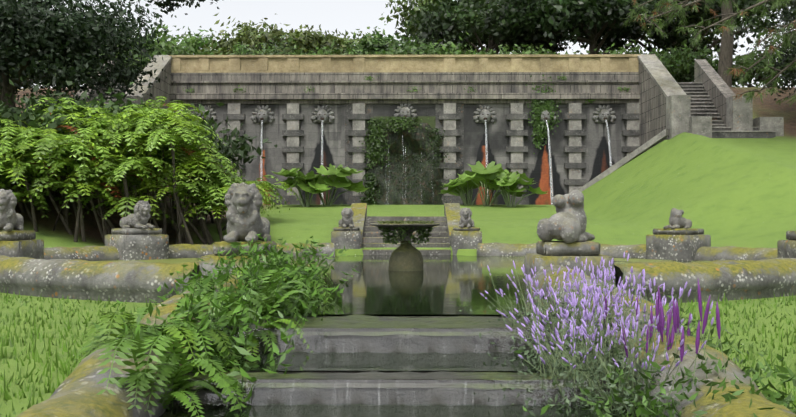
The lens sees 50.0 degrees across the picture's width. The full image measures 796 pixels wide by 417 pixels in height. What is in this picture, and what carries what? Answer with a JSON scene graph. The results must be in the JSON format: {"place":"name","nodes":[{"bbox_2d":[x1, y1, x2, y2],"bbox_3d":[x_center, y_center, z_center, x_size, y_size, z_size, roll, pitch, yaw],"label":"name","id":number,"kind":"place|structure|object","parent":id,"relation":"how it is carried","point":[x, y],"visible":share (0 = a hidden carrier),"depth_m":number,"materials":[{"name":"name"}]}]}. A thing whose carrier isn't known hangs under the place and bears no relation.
{"place":"outdoors","nodes":[
{"label":"outdoors","id":0,"kind":"place"},
{"bbox_2d":[71,252,336,416],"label":"fern clump","id":1,"kind":"object","parent":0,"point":[170,329],"visible":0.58,"depth_m":5.83,"materials":[{"name":"green plant"}]},
{"bbox_2d":[83,234,358,409],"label":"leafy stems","id":2,"kind":"object","parent":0,"point":[252,279],"visible":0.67,"depth_m":6.91,"materials":[{"name":"green plant"}]},
{"bbox_2d":[169,328,617,405],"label":"water trickles","id":3,"kind":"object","parent":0,"point":[400,380],"depth_m":5.77,"materials":[{"name":"clear liquid"}]},
{"bbox_2d":[0,87,795,416],"bbox_3d":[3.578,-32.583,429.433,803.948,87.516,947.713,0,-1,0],"label":"lawn ground","id":4,"kind":"structure","parent":0,"point":[730,191],"depth_m":22.80,"materials":[{"name":"green plant"}]},
{"bbox_2d":[0,230,43,258],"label":"pedestal","id":5,"kind":"object","parent":4,"relation":"on","point":[21,243],"visible":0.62,"depth_m":14.87,"materials":[{"name":"stone"}]},
{"bbox_2d":[0,189,23,230],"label":"lion","id":6,"kind":"object","parent":5,"relation":"on","point":[11,219],"visible":1,"depth_m":14.90,"materials":[{"name":"stone"}]},
{"bbox_2d":[9,57,74,87],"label":"shrub","id":7,"kind":"object","parent":4,"relation":"on","point":[27,79],"visible":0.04,"depth_m":51.97,"materials":[{"name":"green plant"}]},
{"bbox_2d":[29,59,138,87],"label":"shrub","id":8,"kind":"object","parent":4,"relation":"on","point":[58,79],"visible":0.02,"depth_m":52.49,"materials":[{"name":"green plant"}]},
{"bbox_2d":[0,0,176,118],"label":"dark tree","id":9,"kind":"object","parent":4,"relation":"on","point":[33,32],"visible":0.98,"depth_m":27.26,"materials":[{"name":"green plant"}]},
{"bbox_2d":[43,12,161,86],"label":"tree","id":10,"kind":"object","parent":4,"relation":"on","point":[137,44],"depth_m":81.83,"materials":[{"name":"green plant"}]},
{"bbox_2d":[105,228,168,260],"bbox_3d":[-5.663,1.137,18.488,1.010,1.428,1.020,1,-1,-45],"label":"pedestal","id":11,"kind":"object","parent":4,"relation":"on","point":[138,244],"visible":0.56,"depth_m":18.12,"materials":[{"name":"stone"}]},
{"bbox_2d":[120,200,154,228],"bbox_3d":[-5.614,0.139,18.459,0.971,0.624,0.498,-1,-1,44],"label":"lion","id":12,"kind":"object","parent":11,"relation":"on","point":[139,217],"visible":1,"depth_m":18.26,"materials":[{"name":"stone"}]},
{"bbox_2d":[76,35,213,81],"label":"hedge","id":13,"kind":"object","parent":4,"relation":"on","point":[175,50],"visible":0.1,"depth_m":47.51,"materials":[{"name":"green plant"}]},
{"bbox_2d":[0,77,297,244],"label":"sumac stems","id":14,"kind":"object","parent":4,"relation":"on","point":[111,145],"visible":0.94,"depth_m":20.51,"materials":[{"name":"green plant"}]},
{"bbox_2d":[147,0,218,17],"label":"overhang branch foliage","id":15,"kind":"object","parent":4,"relation":"on","point":[169,3],"visible":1,"depth_m":26.55,"materials":[{"name":"green plant"}]},
{"bbox_2d":[138,24,273,60],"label":"hedge","id":16,"kind":"object","parent":4,"relation":"on","point":[200,42],"visible":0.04,"depth_m":82.18,"materials":[{"name":"green plant"}]},
{"bbox_2d":[199,241,287,279],"bbox_3d":[-2.029,1.104,11.360,1.011,1.339,1.018,0,-1,0],"label":"pedestal","id":17,"kind":"object","parent":4,"relation":"on","point":[213,258],"visible":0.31,"depth_m":11.00,"materials":[{"name":"stone"}]},
{"bbox_2d":[223,182,270,242],"bbox_3d":[-2.021,0.061,11.339,0.638,0.801,1.245,0,-1,-4],"label":"lion","id":18,"kind":"object","parent":17,"relation":"on","point":[246,222],"visible":0.92,"depth_m":11.03,"materials":[{"name":"stone"}]},
{"bbox_2d":[213,35,319,54],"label":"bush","id":19,"kind":"object","parent":4,"relation":"on","point":[242,48],"visible":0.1,"depth_m":50.23,"materials":[{"name":"green plant"}]},
{"bbox_2d":[197,13,348,54],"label":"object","id":20,"kind":"object","parent":4,"relation":"on","point":[307,40],"visible":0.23,"depth_m":77.13,"materials":[{"name":"green plant"}]},
{"bbox_2d":[289,41,402,54],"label":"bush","id":21,"kind":"object","parent":4,"relation":"on","point":[328,51],"visible":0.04,"depth_m":48.65,"materials":[{"name":"green plant"}]},
{"bbox_2d":[331,227,361,249],"bbox_3d":[-1.244,1.161,20.703,0.714,1.428,0.717,0,-1,0],"label":"pedestal","id":22,"kind":"object","parent":4,"relation":"on","point":[346,237],"visible":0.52,"depth_m":20.36,"materials":[{"name":"stone"}]},
{"bbox_2d":[339,208,354,227],"bbox_3d":[-1.234,0.225,20.663,0.396,0.496,0.772,0,-1,-8],"label":"lion","id":23,"kind":"object","parent":22,"relation":"on","point":[346,220],"visible":0.96,"depth_m":20.47,"materials":[{"name":"stone"}]},
{"bbox_2d":[330,27,399,54],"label":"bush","id":24,"kind":"object","parent":4,"relation":"on","point":[350,41],"visible":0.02,"depth_m":84.04,"materials":[{"name":"green plant"}]},
{"bbox_2d":[338,24,448,54],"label":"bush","id":25,"kind":"object","parent":4,"relation":"on","point":[380,43],"visible":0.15,"depth_m":62.58,"materials":[{"name":"green plant"}]},
{"bbox_2d":[0,242,795,303],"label":"low stone wall","id":26,"kind":"structure","parent":4,"relation":"on","point":[733,272],"depth_m":11.62,"materials":[{"name":"stone"}]},
{"bbox_2d":[170,72,639,103],"bbox_3d":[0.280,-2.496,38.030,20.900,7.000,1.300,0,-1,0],"label":"wall cornice","id":27,"kind":"structure","parent":4,"relation":"on","point":[394,87],"depth_m":37.58,"materials":[{"name":"grey stone"}]},
{"bbox_2d":[311,105,334,122],"bbox_3d":[-3.324,-4.156,37.595,1.047,0.840,0.405,0,-1,0],"label":"lion head spout","id":28,"kind":"object","parent":27,"relation":"attached to","point":[322,113],"visible":0.98,"depth_m":37.62,"materials":[{"name":"stone"}]},
{"bbox_2d":[169,54,640,72],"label":"wall parapet","id":29,"kind":"structure","parent":27,"relation":"on","point":[403,63],"depth_m":37.67,"materials":[{"name":"beige stone"}]},
{"bbox_2d":[394,103,416,120],"bbox_3d":[0.326,-4.256,37.566,1.047,0.840,0.405,0,-1,0],"label":"grotesque mask","id":30,"kind":"object","parent":27,"relation":"attached to","point":[405,110],"visible":0.85,"depth_m":37.59,"materials":[{"name":"stone"}]},
{"bbox_2d":[183,74,629,153],"bbox_3d":[0.361,-4.145,37.539,19.691,3.512,0.303,0,-1,0],"label":"ivy foliage","id":31,"kind":"object","parent":27,"relation":"attached to","point":[540,106],"visible":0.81,"depth_m":37.45,"materials":[{"name":"green plant"}]},
{"bbox_2d":[353,116,475,204],"bbox_3d":[0.699,-1.829,37.077,5.396,4.444,2.079,0,-1,0],"label":"ivy-covered grotto","id":32,"kind":"object","parent":27,"relation":"attached to","point":[405,159],"visible":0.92,"depth_m":37.20,"materials":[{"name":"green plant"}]},
{"bbox_2d":[260,119,611,204],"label":"water jets","id":33,"kind":"object","parent":27,"relation":"attached to","point":[486,157],"visible":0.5,"depth_m":37.14,"materials":[{"name":"white liquid"}]},
{"bbox_2d":[473,105,496,122],"bbox_3d":[3.826,-4.157,37.535,1.047,0.840,0.405,0,-1,0],"label":"lion head spout","id":34,"kind":"object","parent":27,"relation":"attached to","point":[483,114],"visible":0.98,"depth_m":37.56,"materials":[{"name":"stone"}]},
{"bbox_2d":[534,108,556,122],"bbox_3d":[6.476,-4.157,37.513,1.047,0.840,0.405,0,-1,0],"label":"grotesque mask","id":35,"kind":"object","parent":27,"relation":"attached to","point":[546,114],"visible":0.48,"depth_m":37.38,"materials":[{"name":"stone"}]},
{"bbox_2d":[592,105,615,122],"bbox_3d":[9.075,-4.157,37.492,1.047,0.840,0.405,0,-1,0],"label":"lion head spout","id":36,"kind":"object","parent":27,"relation":"attached to","point":[602,114],"visible":0.98,"depth_m":37.52,"materials":[{"name":"stone"}]},
{"bbox_2d":[185,103,624,204],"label":"wall","id":37,"kind":"structure","parent":4,"relation":"on","point":[595,157],"depth_m":37.66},
{"bbox_2d":[194,105,216,122],"bbox_3d":[-8.524,-4.155,37.638,1.047,0.840,0.405,0,-1,0],"label":"lion head spout","id":38,"kind":"object","parent":37,"relation":"attached to","point":[211,112],"visible":0.33,"depth_m":37.67,"materials":[{"name":"stone"}]},
{"bbox_2d":[251,105,274,122],"bbox_3d":[-5.974,-4.156,37.617,1.047,0.840,0.405,0,-1,0],"label":"lion head spout","id":39,"kind":"object","parent":37,"relation":"attached to","point":[262,113],"visible":0.98,"depth_m":37.64,"materials":[{"name":"stone"}]},
{"bbox_2d":[173,103,639,204],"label":"pilasters","id":40,"kind":"object","parent":37,"relation":"attached to","point":[441,116],"visible":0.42,"depth_m":37.46,"materials":[{"name":"grey stone"}]},
{"bbox_2d":[170,315,641,403],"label":"stone steps","id":41,"kind":"structure","parent":4,"relation":"on","point":[445,381],"depth_m":6.00,"materials":[{"name":"grey stone"}]},
{"bbox_2d":[16,265,795,416],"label":"cascade kerbs","id":42,"kind":"structure","parent":4,"relation":"on","point":[78,389],"depth_m":5.29,"materials":[{"name":"stone"}]},
{"bbox_2d":[459,252,795,416],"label":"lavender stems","id":43,"kind":"object","parent":42,"relation":"on","point":[590,353],"visible":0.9,"depth_m":5.81,"materials":[{"name":"purple plant"}]},
{"bbox_2d":[361,216,450,254],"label":"stone steps","id":44,"kind":"structure","parent":4,"relation":"on","point":[373,238],"depth_m":21.20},
{"bbox_2d":[351,203,460,245],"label":"stair side walls","id":45,"kind":"structure","parent":4,"relation":"on","point":[451,212],"depth_m":22.69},
{"bbox_2d":[77,59,735,145],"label":"stair wing walls","id":46,"kind":"structure","parent":4,"relation":"on","point":[652,110],"depth_m":35.95,"materials":[{"name":"grey stone"}]},
{"bbox_2d":[58,54,783,191],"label":"walls","id":47,"kind":"structure","parent":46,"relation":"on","point":[739,116],"depth_m":32.85,"materials":[{"name":"grey stone"}]},
{"bbox_2d":[272,161,547,206],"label":"plants","id":48,"kind":"object","parent":4,"relation":"on","point":[505,181],"visible":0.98,"depth_m":33.71,"materials":[{"name":"green plant"}]},
{"bbox_2d":[384,32,492,54],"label":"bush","id":49,"kind":"object","parent":4,"relation":"on","point":[438,49],"visible":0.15,"depth_m":48.96,"materials":[{"name":"green plant"}]},
{"bbox_2d":[102,84,775,137],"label":"stair steps","id":50,"kind":"structure","parent":4,"relation":"on","point":[743,134],"depth_m":34.55,"materials":[{"name":"grey stone"}]},
{"bbox_2d":[98,82,775,131],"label":"stair tread nosings","id":51,"kind":"object","parent":50,"relation":"on","point":[680,86],"visible":0.06,"depth_m":35.45,"materials":[{"name":"grey stone"}]},
{"bbox_2d":[379,0,505,51],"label":"tree","id":52,"kind":"object","parent":4,"relation":"on","point":[407,15],"visible":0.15,"depth_m":81.70,"materials":[{"name":"green plant"}]},
{"bbox_2d":[451,227,481,254],"bbox_3d":[1.655,1.162,20.678,0.715,1.428,0.718,0,-1,0],"label":"pedestal","id":53,"kind":"object","parent":4,"relation":"on","point":[466,238],"visible":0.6,"depth_m":20.33,"materials":[{"name":"stone"}]},
{"bbox_2d":[459,207,474,227],"bbox_3d":[1.652,0.225,20.638,0.396,0.496,0.772,0,-1,8],"label":"lion","id":54,"kind":"object","parent":53,"relation":"on","point":[466,220],"visible":0.98,"depth_m":20.45,"materials":[{"name":"stone"}]},
{"bbox_2d":[403,0,573,54],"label":"tree","id":55,"kind":"object","parent":4,"relation":"on","point":[449,20],"visible":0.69,"depth_m":57.33,"materials":[{"name":"green plant"}]},
{"bbox_2d":[470,43,559,54],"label":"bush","id":56,"kind":"object","parent":4,"relation":"on","point":[526,51],"visible":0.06,"depth_m":50.67,"materials":[{"name":"green plant"}]},
{"bbox_2d":[524,241,613,315],"bbox_3d":[2.250,1.101,11.323,1.009,1.340,1.013,0,-1,0],"label":"pedestal","id":57,"kind":"object","parent":4,"relation":"on","point":[556,253],"visible":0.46,"depth_m":10.97,"materials":[{"name":"stone"}]},
{"bbox_2d":[537,190,594,242],"bbox_3d":[2.288,0.106,11.450,0.596,0.712,1.183,0,-1,30],"label":"lion","id":58,"kind":"object","parent":57,"relation":"on","point":[567,222],"visible":0.98,"depth_m":11.10,"materials":[{"name":"stone"}]},
{"bbox_2d":[487,0,703,55],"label":"tree","id":59,"kind":"object","parent":4,"relation":"on","point":[588,17],"visible":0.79,"depth_m":55.13,"materials":[{"name":"green plant"}]},
{"bbox_2d":[565,38,712,81],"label":"hedge","id":60,"kind":"object","parent":4,"relation":"on","point":[681,64],"visible":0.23,"depth_m":48.85,"materials":[{"name":"green plant"}]},
{"bbox_2d":[635,135,668,157],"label":"retaining walls","id":61,"kind":"structure","parent":4,"relation":"on","point":[666,138],"depth_m":33.06,"materials":[{"name":"stone"}]},
{"bbox_2d":[569,0,786,59],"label":"tree","id":62,"kind":"object","parent":4,"relation":"on","point":[716,7],"visible":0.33,"depth_m":58.95,"materials":[{"name":"green plant"}]},
{"bbox_2d":[646,228,710,260],"bbox_3d":[6.048,1.136,18.392,1.016,1.426,1.011,1,-1,-45],"label":"pedestal","id":63,"kind":"object","parent":4,"relation":"on","point":[683,244],"visible":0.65,"depth_m":18.04,"materials":[{"name":"stone"}]},
{"bbox_2d":[663,208,691,228],"bbox_3d":[6.010,0.216,18.367,0.772,0.464,0.389,1,-1,-43],"label":"lion","id":64,"kind":"object","parent":63,"relation":"on","point":[677,219],"visible":1,"depth_m":18.24,"materials":[{"name":"stone"}]},
{"bbox_2d":[643,40,742,84],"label":"shrub","id":65,"kind":"object","parent":4,"relation":"on","point":[708,59],"visible":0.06,"depth_m":51.83,"materials":[{"name":"green plant"}]},
{"bbox_2d":[620,0,795,105],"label":"pine tree","id":66,"kind":"object","parent":4,"relation":"on","point":[786,36],"visible":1,"depth_m":29.33,"materials":[{"name":"green plant"}]},
{"bbox_2d":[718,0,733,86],"bbox_3d":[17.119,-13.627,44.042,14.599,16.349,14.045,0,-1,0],"label":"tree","id":67,"kind":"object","parent":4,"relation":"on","point":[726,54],"visible":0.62,"depth_m":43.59,"materials":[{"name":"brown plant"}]},
{"bbox_2d":[675,2,795,55],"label":"tree","id":68,"kind":"object","parent":4,"relation":"on","point":[765,21],"visible":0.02,"depth_m":83.00,"materials":[{"name":"green plant"}]},
{"bbox_2d":[715,41,795,86],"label":"tree","id":69,"kind":"object","parent":4,"relation":"on","point":[759,75],"visible":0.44,"depth_m":51.10,"materials":[{"name":"green plant"}]},
{"bbox_2d":[730,0,795,99],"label":"yew tree","id":70,"kind":"object","parent":4,"relation":"on","point":[791,56],"visible":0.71,"depth_m":33.75,"materials":[{"name":"green plant"}]},
{"bbox_2d":[769,0,795,24],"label":"tree","id":71,"kind":"object","parent":4,"relation":"on","point":[791,3],"visible":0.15,"depth_m":79.37,"materials":[{"name":"green plant"}]},
{"bbox_2d":[777,231,795,257],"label":"pedestal","id":72,"kind":"object","parent":4,"relation":"on","point":[787,248],"visible":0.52,"depth_m":15.21,"materials":[{"name":"stone"}]},
{"bbox_2d":[93,255,710,314],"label":"pond water","id":73,"kind":"structure","parent":0,"point":[446,284],"depth_m":11.36,"materials":[{"name":"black liquid"}]},
{"bbox_2d":[370,223,439,270],"bbox_3d":[0.120,0.952,14.542,1.202,1.395,1.169,0,-1,0],"label":"fountain bowl","id":74,"kind":"object","parent":73,"relation":"in","point":[405,257],"visible":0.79,"depth_m":14.31,"materials":[{"name":"stone"}]},
{"bbox_2d":[377,220,434,244],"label":"fountain plants","id":75,"kind":"object","parent":74,"relation":"in","point":[395,235],"visible":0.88,"depth_m":14.33,"materials":[{"name":"green plant"}]},
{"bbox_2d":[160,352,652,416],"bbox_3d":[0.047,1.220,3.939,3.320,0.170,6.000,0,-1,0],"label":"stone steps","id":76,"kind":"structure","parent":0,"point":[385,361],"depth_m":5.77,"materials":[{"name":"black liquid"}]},
{"bbox_2d":[17,0,795,87],"label":"sky","id":77,"kind":"structure","parent":0,"point":[341,15],"materials":[{"name":"white"}]}
]}

